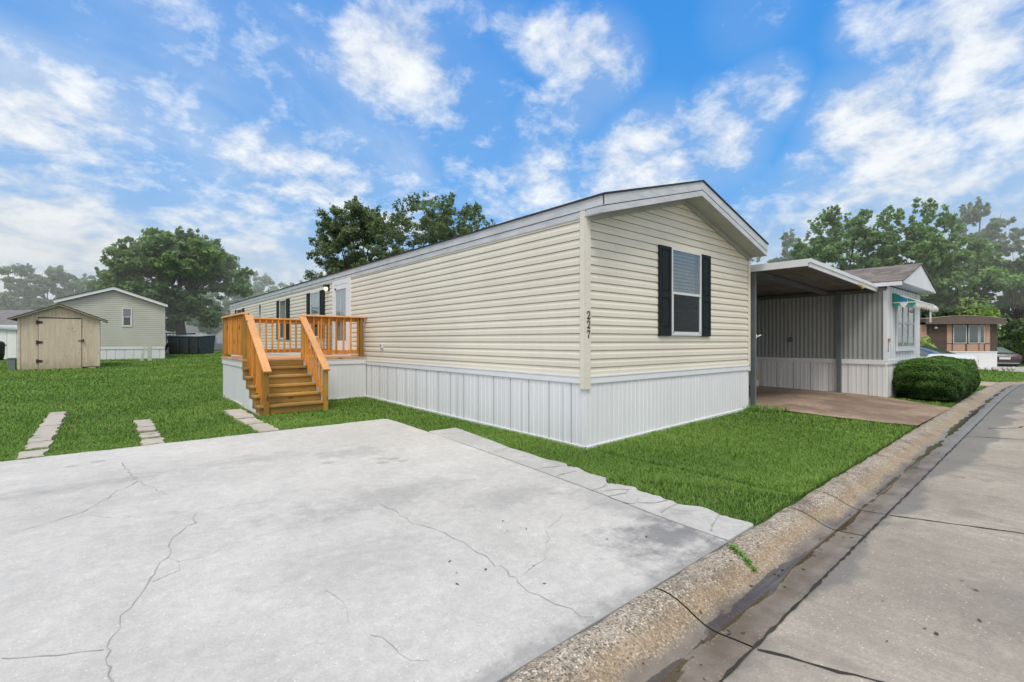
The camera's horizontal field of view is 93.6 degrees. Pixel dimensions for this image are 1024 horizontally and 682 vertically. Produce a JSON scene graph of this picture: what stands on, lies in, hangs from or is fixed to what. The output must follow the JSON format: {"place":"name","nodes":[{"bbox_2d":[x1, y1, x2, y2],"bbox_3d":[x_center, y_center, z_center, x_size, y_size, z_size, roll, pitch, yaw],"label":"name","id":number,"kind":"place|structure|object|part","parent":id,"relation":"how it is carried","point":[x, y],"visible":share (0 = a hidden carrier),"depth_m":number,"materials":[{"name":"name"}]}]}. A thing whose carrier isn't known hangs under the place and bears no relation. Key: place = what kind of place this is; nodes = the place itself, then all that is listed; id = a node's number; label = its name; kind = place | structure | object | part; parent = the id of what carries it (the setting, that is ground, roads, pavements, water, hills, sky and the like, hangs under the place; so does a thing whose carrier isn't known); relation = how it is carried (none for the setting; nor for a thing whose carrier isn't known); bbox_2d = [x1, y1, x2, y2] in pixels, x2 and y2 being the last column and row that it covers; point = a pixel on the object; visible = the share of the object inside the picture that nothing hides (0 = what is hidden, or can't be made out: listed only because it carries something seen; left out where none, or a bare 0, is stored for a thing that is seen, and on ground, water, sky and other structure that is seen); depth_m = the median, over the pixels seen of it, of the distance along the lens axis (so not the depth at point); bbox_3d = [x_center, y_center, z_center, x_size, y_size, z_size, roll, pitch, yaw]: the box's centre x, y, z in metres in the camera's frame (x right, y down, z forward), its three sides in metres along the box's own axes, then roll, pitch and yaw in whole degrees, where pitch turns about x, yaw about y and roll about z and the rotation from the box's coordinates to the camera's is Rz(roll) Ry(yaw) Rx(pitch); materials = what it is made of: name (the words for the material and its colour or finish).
{"place":"outdoors","nodes":[
{"label":"outdoors","id":0,"kind":"place"},
{"bbox_2d":[0,419,727,681],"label":"driveway","id":1,"kind":"structure","parent":0,"point":[262,605],"depth_m":3.07,"materials":[{"name":"concrete"}]},
{"bbox_2d":[2,649,102,658],"bbox_3d":[-2.046,1.394,2.136,0.403,0.002,0.021,0,0,-9],"label":"driveway crack","id":2,"kind":"object","parent":1,"relation":"on","point":[53,655],"visible":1,"depth_m":2.13,"materials":[{"name":"grey concrete"}]},
{"bbox_2d":[9,461,137,533],"bbox_3d":[-3.813,1.373,4.523,0.421,0.014,2.167,0,0,-22],"label":"driveway crack","id":3,"kind":"object","parent":1,"relation":"on","point":[100,501],"visible":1,"depth_m":4.36,"materials":[{"name":"grey concrete"}]},
{"bbox_2d":[105,517,195,681],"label":"driveway crack","id":4,"kind":"object","parent":1,"relation":"on","point":[110,678],"visible":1,"depth_m":2.55,"materials":[{"name":"grey concrete"}]},
{"bbox_2d":[92,471,457,517],"bbox_3d":[-1.768,1.382,4.434,3.394,0.006,0.289,0,0,-26],"label":"driveway crack","id":5,"kind":"object","parent":1,"relation":"on","point":[265,500],"visible":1,"depth_m":4.17,"materials":[{"name":"grey concrete"}]},
{"bbox_2d":[380,503,593,616],"bbox_3d":[-0.355,1.396,3.282,0.112,0.016,2.272,0,0,-41],"label":"driveway crack","id":6,"kind":"object","parent":1,"relation":"on","point":[492,562],"visible":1,"depth_m":2.99,"materials":[{"name":"grey concrete"}]},
{"bbox_2d":[0,350,1023,526],"bbox_3d":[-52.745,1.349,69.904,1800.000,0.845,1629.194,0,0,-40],"label":"lawn ground","id":7,"kind":"structure","parent":0,"point":[897,397],"depth_m":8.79,"materials":[{"name":"green plant"}]},
{"bbox_2d":[0,341,5,359],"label":"trash bin","id":8,"kind":"object","parent":7,"relation":"on","point":[2,349],"visible":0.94,"depth_m":25.97,"materials":[{"name":"black plastic"}]},
{"bbox_2d":[0,326,16,358],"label":"white shed","id":9,"kind":"structure","parent":7,"relation":"on","point":[8,336],"depth_m":27.53,"materials":[{"name":"plastic"}]},
{"bbox_2d":[7,358,16,369],"bbox_3d":[-19.802,0.916,19.042,0.240,0.490,0.320,0,0,-40],"label":"utility box","id":10,"kind":"object","parent":7,"relation":"on","point":[11,363],"visible":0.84,"depth_m":18.93,"materials":[{"name":"grey plastic"}]},
{"bbox_2d":[0,310,33,329],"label":"pale house","id":11,"kind":"structure","parent":7,"relation":"on","point":[4,316],"depth_m":34.56,"materials":[{"name":"white plastic"}]},
{"bbox_2d":[16,448,48,459],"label":"paving slab","id":12,"kind":"structure","parent":7,"relation":"on","point":[34,453],"depth_m":5.77,"materials":[{"name":"concrete"}]},
{"bbox_2d":[24,440,52,450],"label":"paving slab","id":13,"kind":"structure","parent":7,"relation":"on","point":[36,445],"depth_m":6.25,"materials":[{"name":"concrete"}]},
{"bbox_2d":[27,425,58,444],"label":"paving slab","id":14,"kind":"structure","parent":7,"relation":"on","point":[41,434],"depth_m":6.94,"materials":[{"name":"concrete"}]},
{"bbox_2d":[0,263,95,309],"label":"broadleaf tree","id":15,"kind":"object","parent":7,"relation":"on","point":[25,291],"visible":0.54,"depth_m":45.73,"materials":[{"name":"green plant"}]},
{"bbox_2d":[39,411,66,426],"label":"paving slab","id":16,"kind":"structure","parent":7,"relation":"on","point":[54,418],"depth_m":8.18,"materials":[{"name":"concrete"}]},
{"bbox_2d":[7,304,107,369],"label":"garden shed","id":17,"kind":"structure","parent":7,"relation":"on","point":[60,336],"depth_m":19.74,"materials":[{"name":"brown wood"}]},
{"bbox_2d":[36,318,83,369],"bbox_3d":[-18.579,0.126,19.787,1.450,2.090,0.100,0,0,-40],"label":"door","id":18,"kind":"structure","parent":17,"relation":"in","point":[59,340],"depth_m":19.77,"materials":[{"name":"brown wood"}]},
{"bbox_2d":[54,286,167,359],"bbox_3d":[-27.110,-0.964,32.628,4.890,4.210,15.250,0,0,-40],"label":"sage home","id":19,"kind":"object","parent":7,"relation":"on","point":[133,326],"visible":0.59,"depth_m":27.27,"materials":[{"name":"plastic"}]},
{"bbox_2d":[122,308,131,326],"bbox_3d":[-21.898,-1.349,27.334,0.460,1.080,0.039,0,0,-40],"label":"window","id":20,"kind":"structure","parent":19,"relation":"in","point":[126,312],"depth_m":27.34,"materials":[{"name":"metal"}]},
{"bbox_2d":[133,419,154,427],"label":"paving slab","id":21,"kind":"structure","parent":7,"relation":"on","point":[144,423],"depth_m":7.79,"materials":[{"name":"concrete"}]},
{"bbox_2d":[140,344,151,360],"bbox_3d":[-19.658,0.641,25.814,0.520,0.920,0.180,0,0,-40],"label":"utility pedestal","id":22,"kind":"object","parent":7,"relation":"on","point":[149,353],"visible":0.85,"depth_m":25.82,"materials":[{"name":"green metal"}]},
{"bbox_2d":[136,426,156,432],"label":"paving slab","id":23,"kind":"structure","parent":7,"relation":"on","point":[144,429],"depth_m":7.33,"materials":[{"name":"concrete"}]},
{"bbox_2d":[139,431,160,438],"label":"paving slab","id":24,"kind":"structure","parent":7,"relation":"on","point":[148,435],"depth_m":6.86,"materials":[{"name":"concrete"}]},
{"bbox_2d":[140,437,164,445],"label":"paving slab","id":25,"kind":"structure","parent":7,"relation":"on","point":[153,441],"depth_m":6.47,"materials":[{"name":"concrete"}]},
{"bbox_2d":[84,226,254,334],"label":"broadleaf tree","id":26,"kind":"object","parent":7,"relation":"on","point":[193,263],"visible":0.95,"depth_m":40.73,"materials":[{"name":"green plant"}]},
{"bbox_2d":[165,333,195,352],"bbox_3d":[-26.913,-0.059,39.570,2.700,2.100,1.650,0,0,0],"label":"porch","id":27,"kind":"object","parent":7,"relation":"on","point":[167,350],"visible":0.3,"depth_m":38.78,"materials":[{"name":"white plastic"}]},
{"bbox_2d":[165,335,214,353],"bbox_3d":[-24.287,0.301,36.027,3.067,1.579,2.000,0,0,0],"label":"dumpster","id":28,"kind":"object","parent":7,"relation":"on","point":[189,344],"visible":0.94,"depth_m":35.18,"materials":[{"name":"metal"}]},
{"bbox_2d":[165,322,217,344],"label":"pale house","id":29,"kind":"structure","parent":7,"relation":"on","point":[192,329],"depth_m":59.77,"materials":[{"name":"white plastic"}]},
{"bbox_2d":[186,292,230,335],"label":"broadleaf tree","id":30,"kind":"object","parent":7,"relation":"on","point":[194,321],"visible":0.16,"depth_m":55.41,"materials":[{"name":"green plant"}]},
{"bbox_2d":[213,327,222,336],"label":"shed","id":31,"kind":"structure","parent":7,"relation":"on","point":[219,333],"depth_m":54.07,"materials":[{"name":"beige"}]},
{"bbox_2d":[214,337,222,349],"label":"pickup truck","id":32,"kind":"object","parent":7,"relation":"on","point":[218,345],"visible":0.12,"depth_m":48.40,"materials":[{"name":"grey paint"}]},
{"bbox_2d":[223,409,254,419],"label":"paving slab","id":33,"kind":"structure","parent":7,"relation":"on","point":[240,413],"depth_m":8.83,"materials":[{"name":"concrete"}]},
{"bbox_2d":[208,269,284,317],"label":"broadleaf tree","id":34,"kind":"object","parent":7,"relation":"on","point":[258,288],"visible":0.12,"depth_m":61.12,"materials":[{"name":"green plant"}]},
{"bbox_2d":[237,418,262,425],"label":"paving slab","id":35,"kind":"structure","parent":7,"relation":"on","point":[247,421],"depth_m":8.11,"materials":[{"name":"concrete"}]},
{"bbox_2d":[248,423,278,432],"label":"paving slab","id":36,"kind":"structure","parent":7,"relation":"on","point":[263,427],"depth_m":7.50,"materials":[{"name":"concrete"}]},
{"bbox_2d":[283,280,302,287],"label":"broadleaf tree","id":37,"kind":"object","parent":7,"relation":"on","point":[291,284],"visible":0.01,"depth_m":62.38,"materials":[{"name":"green plant"}]},
{"bbox_2d":[221,312,366,416],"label":"wooden deck","id":38,"kind":"structure","parent":7,"relation":"on","point":[253,369],"depth_m":10.30,"materials":[{"name":"orange wood"}]},
{"bbox_2d":[303,195,404,279],"bbox_3d":[-8.600,-3.331,27.393,5.994,9.402,5.887,0,0,-40],"label":"broadleaf tree","id":39,"kind":"object","parent":7,"relation":"on","point":[344,232],"visible":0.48,"depth_m":26.11,"materials":[{"name":"green plant"}]},
{"bbox_2d":[365,190,495,257],"bbox_3d":[-3.764,-2.951,23.952,6.965,8.739,6.958,0,0,-14],"label":"broadleaf tree","id":40,"kind":"object","parent":7,"relation":"on","point":[438,230],"visible":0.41,"depth_m":22.81,"materials":[{"name":"green plant"}]},
{"bbox_2d":[229,180,768,448],"bbox_3d":[-4.759,-0.560,16.732,5.030,3.982,24.005,0,0,-40],"label":"mobile home","id":41,"kind":"object","parent":7,"relation":"on","point":[600,318],"visible":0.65,"depth_m":7.76,"materials":[{"name":"beige plastic"}]},
{"bbox_2d":[258,303,261,328],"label":"window","id":42,"kind":"structure","parent":41,"relation":"in","point":[259,305],"depth_m":19.57,"materials":[{"name":"glass"}]},
{"bbox_2d":[279,299,285,338],"bbox_3d":[-8.133,-0.754,17.053,0.039,1.390,0.820,0,0,-40],"label":"window","id":43,"kind":"structure","parent":41,"relation":"in","point":[282,304],"depth_m":17.13,"materials":[{"name":"glass"}]},
{"bbox_2d":[310,291,318,337],"bbox_3d":[-5.910,-0.779,14.421,0.039,1.380,0.810,0,0,-40],"label":"window","id":44,"kind":"structure","parent":41,"relation":"in","point":[314,296],"depth_m":14.43,"materials":[{"name":"glass"}]},
{"bbox_2d":[334,283,347,349],"bbox_3d":[-4.566,-0.589,12.820,0.062,1.820,1.010,0,0,-40],"label":"storm door","id":45,"kind":"structure","parent":41,"relation":"in","point":[340,291],"depth_m":12.82,"materials":[{"name":"white plastic"}]},
{"bbox_2d":[672,248,701,335],"bbox_3d":[2.865,-0.781,7.886,0.910,1.385,0.039,0,0,-40],"label":"window","id":46,"kind":"structure","parent":41,"relation":"in","point":[686,265],"depth_m":7.90,"materials":[{"name":"glass"}]},
{"bbox_2d":[429,428,753,542],"bbox_3d":[0.312,1.446,5.487,0.500,0.154,4.826,0,0,-36],"label":"concrete ribbon","id":47,"kind":"object","parent":7,"relation":"on","point":[725,528],"visible":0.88,"depth_m":4.45,"materials":[{"name":"grey concrete"}]},
{"bbox_2d":[750,257,761,261],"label":"pine tree","id":48,"kind":"object","parent":7,"relation":"on","point":[753,260],"visible":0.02,"depth_m":54.98,"materials":[{"name":"green plant"}]},
{"bbox_2d":[767,228,811,262],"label":"pine tree","id":49,"kind":"object","parent":7,"relation":"on","point":[788,239],"visible":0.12,"depth_m":49.48,"materials":[{"name":"green plant"}]},
{"bbox_2d":[656,385,1009,646],"bbox_3d":[11.608,1.619,7.554,77.097,0.421,13.159,0,0,-27],"label":"kerb bed","id":50,"kind":"object","parent":7,"relation":"on","point":[696,617],"visible":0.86,"depth_m":2.64,"materials":[{"name":"grey concrete"}]},
{"bbox_2d":[503,589,751,681],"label":"kerb","id":51,"kind":"structure","parent":50,"relation":"on","point":[666,633],"depth_m":2.25,"materials":[{"name":"beige concrete"}]},
{"bbox_2d":[654,507,862,645],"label":"kerb","id":52,"kind":"structure","parent":50,"relation":"on","point":[715,588],"depth_m":2.99,"materials":[{"name":"beige concrete"}]},
{"bbox_2d":[728,543,756,573],"bbox_3d":[1.513,1.427,3.163,0.106,0.085,0.297,0,0,-6],"label":"weed","id":53,"kind":"object","parent":52,"relation":"on","point":[743,555],"visible":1,"depth_m":3.16,"materials":[{"name":"green plant"}]},
{"bbox_2d":[787,491,884,535],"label":"kerb","id":54,"kind":"structure","parent":50,"relation":"on","point":[828,510],"depth_m":4.07,"materials":[{"name":"beige concrete"}]},
{"bbox_2d":[813,426,963,513],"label":"kerb","id":55,"kind":"structure","parent":50,"relation":"on","point":[892,467],"depth_m":5.33,"materials":[{"name":"beige concrete"}]},
{"bbox_2d":[449,449,1001,681],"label":"leaf litter","id":56,"kind":"object","parent":55,"relation":"on","point":[678,669],"visible":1,"depth_m":2.77,"materials":[{"name":"brown plant"}]},
{"bbox_2d":[920,409,984,435],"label":"kerb","id":57,"kind":"structure","parent":50,"relation":"on","point":[953,422],"depth_m":8.59,"materials":[{"name":"beige concrete"}]},
{"bbox_2d":[950,397,996,414],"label":"kerb","id":58,"kind":"structure","parent":50,"relation":"on","point":[971,406],"depth_m":10.65,"materials":[{"name":"beige concrete"}]},
{"bbox_2d":[967,390,1006,401],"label":"kerb","id":59,"kind":"structure","parent":50,"relation":"on","point":[984,395],"depth_m":12.66,"materials":[{"name":"beige concrete"}]},
{"bbox_2d":[982,386,1012,393],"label":"kerb","id":60,"kind":"structure","parent":50,"relation":"on","point":[995,389],"depth_m":14.60,"materials":[{"name":"beige concrete"}]},
{"bbox_2d":[991,383,1017,388],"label":"kerb","id":61,"kind":"structure","parent":50,"relation":"on","point":[1003,385],"depth_m":16.59,"materials":[{"name":"beige concrete"}]},
{"bbox_2d":[999,382,1023,385],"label":"kerb","id":62,"kind":"structure","parent":50,"relation":"on","point":[1014,383],"depth_m":18.69,"materials":[{"name":"beige concrete"}]},
{"bbox_2d":[749,263,937,396],"bbox_3d":[5.326,-0.311,18.733,4.150,3.415,16.665,0,0,-40],"label":"corrugated home","id":63,"kind":"object","parent":7,"relation":"on","point":[880,339],"visible":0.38,"depth_m":12.45,"materials":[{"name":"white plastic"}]},
{"bbox_2d":[896,305,915,350],"bbox_3d":[10.395,-0.344,12.679,2.020,1.210,0.043,0,0,-40],"label":"window","id":64,"kind":"structure","parent":63,"relation":"in","point":[905,317],"depth_m":12.65,"materials":[{"name":"glass"}]},
{"bbox_2d":[929,305,938,321],"bbox_3d":[12.170,-0.793,13.875,0.209,0.507,0.235,0,0,-40],"label":"satellite dish","id":65,"kind":"object","parent":63,"relation":"attached to","point":[936,309],"visible":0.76,"depth_m":13.83,"materials":[{"name":"metal"}]},
{"bbox_2d":[788,204,902,270],"bbox_3d":[27.343,-4.695,40.203,8.008,13.048,8.016,0,0,2],"label":"broadleaf tree","id":66,"kind":"object","parent":7,"relation":"on","point":[820,248],"visible":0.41,"depth_m":38.58,"materials":[{"name":"green plant"}]},
{"bbox_2d":[848,248,960,317],"bbox_3d":[29.891,-2.720,37.678,8.069,9.292,7.953,0,0,-40],"label":"broadleaf tree","id":67,"kind":"object","parent":7,"relation":"on","point":[953,310],"visible":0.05,"depth_m":35.99,"materials":[{"name":"green plant"}]},
{"bbox_2d":[855,197,975,316],"bbox_3d":[30.609,-4.524,36.857,7.014,12.704,7.018,0,0,38],"label":"broadleaf tree","id":68,"kind":"object","parent":7,"relation":"on","point":[930,242],"visible":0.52,"depth_m":35.82,"materials":[{"name":"green plant"}]},
{"bbox_2d":[920,335,935,347],"bbox_3d":[24.140,0.562,28.422,1.736,2.232,1.687,0,0,-40],"label":"shrub","id":69,"kind":"object","parent":7,"relation":"on","point":[926,341],"visible":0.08,"depth_m":28.21,"materials":[{"name":"green plant"}]},
{"bbox_2d":[892,355,980,399],"bbox_3d":[10.950,0.860,12.343,4.014,0.992,1.420,0,0,-40],"label":"clipped hedge","id":70,"kind":"object","parent":7,"relation":"on","point":[940,377],"visible":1,"depth_m":11.27,"materials":[{"name":"green plant"}]},
{"bbox_2d":[920,315,1006,368],"bbox_3d":[26.742,0.086,35.812,5.450,3.250,14.370,0,0,0],"label":"brown home","id":71,"kind":"object","parent":7,"relation":"on","point":[974,335],"visible":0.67,"depth_m":28.98,"materials":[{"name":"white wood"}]},
{"bbox_2d":[953,325,966,342],"bbox_3d":[26.993,-0.414,28.972,0.800,1.110,0.040,0,0,0],"label":"window","id":72,"kind":"structure","parent":71,"relation":"in","point":[959,331],"depth_m":28.95,"materials":[{"name":"glass"}]},
{"bbox_2d":[968,325,978,342],"bbox_3d":[27.813,-0.414,28.972,0.600,1.110,0.040,0,0,0],"label":"window","id":73,"kind":"structure","parent":71,"relation":"in","point":[973,330],"depth_m":28.95,"materials":[{"name":"glass"}]},
{"bbox_2d":[979,325,984,342],"bbox_3d":[28.332,-0.414,28.983,0.300,1.110,0.040,0,0,0],"label":"window","id":74,"kind":"structure","parent":71,"relation":"in","point":[981,327],"depth_m":28.95,"materials":[{"name":"glass"}]},
{"bbox_2d":[924,234,1023,348],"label":"broadleaf tree","id":75,"kind":"object","parent":7,"relation":"on","point":[982,272],"visible":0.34,"depth_m":34.76,"materials":[{"name":"green plant"}]},
{"bbox_2d":[957,292,1005,341],"bbox_3d":[31.814,-0.731,33.407,3.394,5.115,3.712,0,0,40],"label":"shrub","id":76,"kind":"object","parent":7,"relation":"on","point":[978,312],"visible":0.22,"depth_m":32.59,"materials":[{"name":"green plant"}]},
{"bbox_2d":[947,196,1021,289],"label":"broadleaf tree","id":77,"kind":"object","parent":7,"relation":"on","point":[991,231],"visible":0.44,"depth_m":40.81,"materials":[{"name":"green plant"}]},
{"bbox_2d":[960,252,1023,363],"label":"broadleaf tree","id":78,"kind":"object","parent":7,"relation":"on","point":[1013,300],"visible":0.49,"depth_m":35.23,"materials":[{"name":"green plant"}]},
{"bbox_2d":[978,367,1015,370],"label":"edging stones","id":79,"kind":"object","parent":7,"relation":"on","point":[1002,368],"visible":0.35,"depth_m":26.25,"materials":[{"name":"stone"}]},
{"bbox_2d":[997,330,1023,362],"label":"shrub","id":80,"kind":"object","parent":7,"relation":"on","point":[1020,345],"visible":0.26,"depth_m":34.83,"materials":[{"name":"green plant"}]},
{"bbox_2d":[1004,227,1023,258],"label":"broadleaf tree","id":81,"kind":"object","parent":7,"relation":"on","point":[1018,242],"visible":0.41,"depth_m":39.07,"materials":[{"name":"green plant"}]},
{"bbox_2d":[0,0,1023,328],"label":"sky","id":82,"kind":"structure","parent":0,"point":[232,121],"materials":[{"name":"blue"}]},
{"bbox_2d":[749,385,949,424],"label":"carport driveway","id":83,"kind":"structure","parent":0,"point":[862,407],"depth_m":10.02,"materials":[{"name":"concrete"}]},
{"bbox_2d":[750,258,878,405],"bbox_3d":[3.936,-0.084,13.960,4.535,2.830,10.162,0,0,-40],"label":"carport","id":84,"kind":"object","parent":83,"relation":"on","point":[814,278],"visible":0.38,"depth_m":10.53,"materials":[{"name":"white metal"}]},
{"bbox_2d":[722,385,1023,681],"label":"road","id":85,"kind":"structure","parent":0,"point":[911,572],"depth_m":2.83,"materials":[{"name":"concrete"}]},
{"bbox_2d":[758,649,883,681],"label":"road joint","id":86,"kind":"object","parent":85,"relation":"on","point":[788,656],"visible":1,"depth_m":2.19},
{"bbox_2d":[719,386,1018,681],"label":"road joint","id":87,"kind":"object","parent":85,"relation":"on","point":[756,644],"visible":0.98,"depth_m":2.92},
{"bbox_2d":[891,515,1023,533],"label":"road joint","id":88,"kind":"object","parent":85,"relation":"on","point":[959,524],"visible":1,"depth_m":3.85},
{"bbox_2d":[980,381,998,386],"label":"driveway","id":89,"kind":"structure","parent":0,"point":[986,384],"depth_m":17.09,"materials":[{"name":"beige concrete"}]},
{"bbox_2d":[920,345,978,370],"bbox_3d":[16.003,0.778,19.960,2.154,1.305,4.840,0,0,-15],"label":"sedan car","id":90,"kind":"object","parent":89,"relation":"on","point":[926,351],"visible":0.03,"depth_m":18.21,"materials":[{"name":"grey paint"}]},
{"bbox_3d":[16.045,0.374,19.805,1.795,0.459,3.100,0,0,-15],"label":"window glass","id":91,"kind":"part","parent":90,"relation":"part of","materials":[{"name":"blue glass"}]},
{"bbox_2d":[984,365,1023,371],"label":"side driveway","id":92,"kind":"structure","parent":0,"point":[1020,369],"depth_m":28.54,"materials":[{"name":"concrete"}]},
{"bbox_2d":[997,346,1021,366],"bbox_3d":[32.884,1.086,33.265,2.154,1.450,4.840,0,0,25],"label":"sedan car","id":93,"kind":"object","parent":92,"relation":"on","point":[1005,357],"visible":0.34,"depth_m":31.08,"materials":[{"name":"paint"}]},
{"bbox_3d":[32.816,0.636,33.119,1.794,0.510,3.100,0,0,25],"label":"window glass","id":94,"kind":"part","parent":93,"relation":"part of","materials":[{"name":"teal glass"}]}
]}

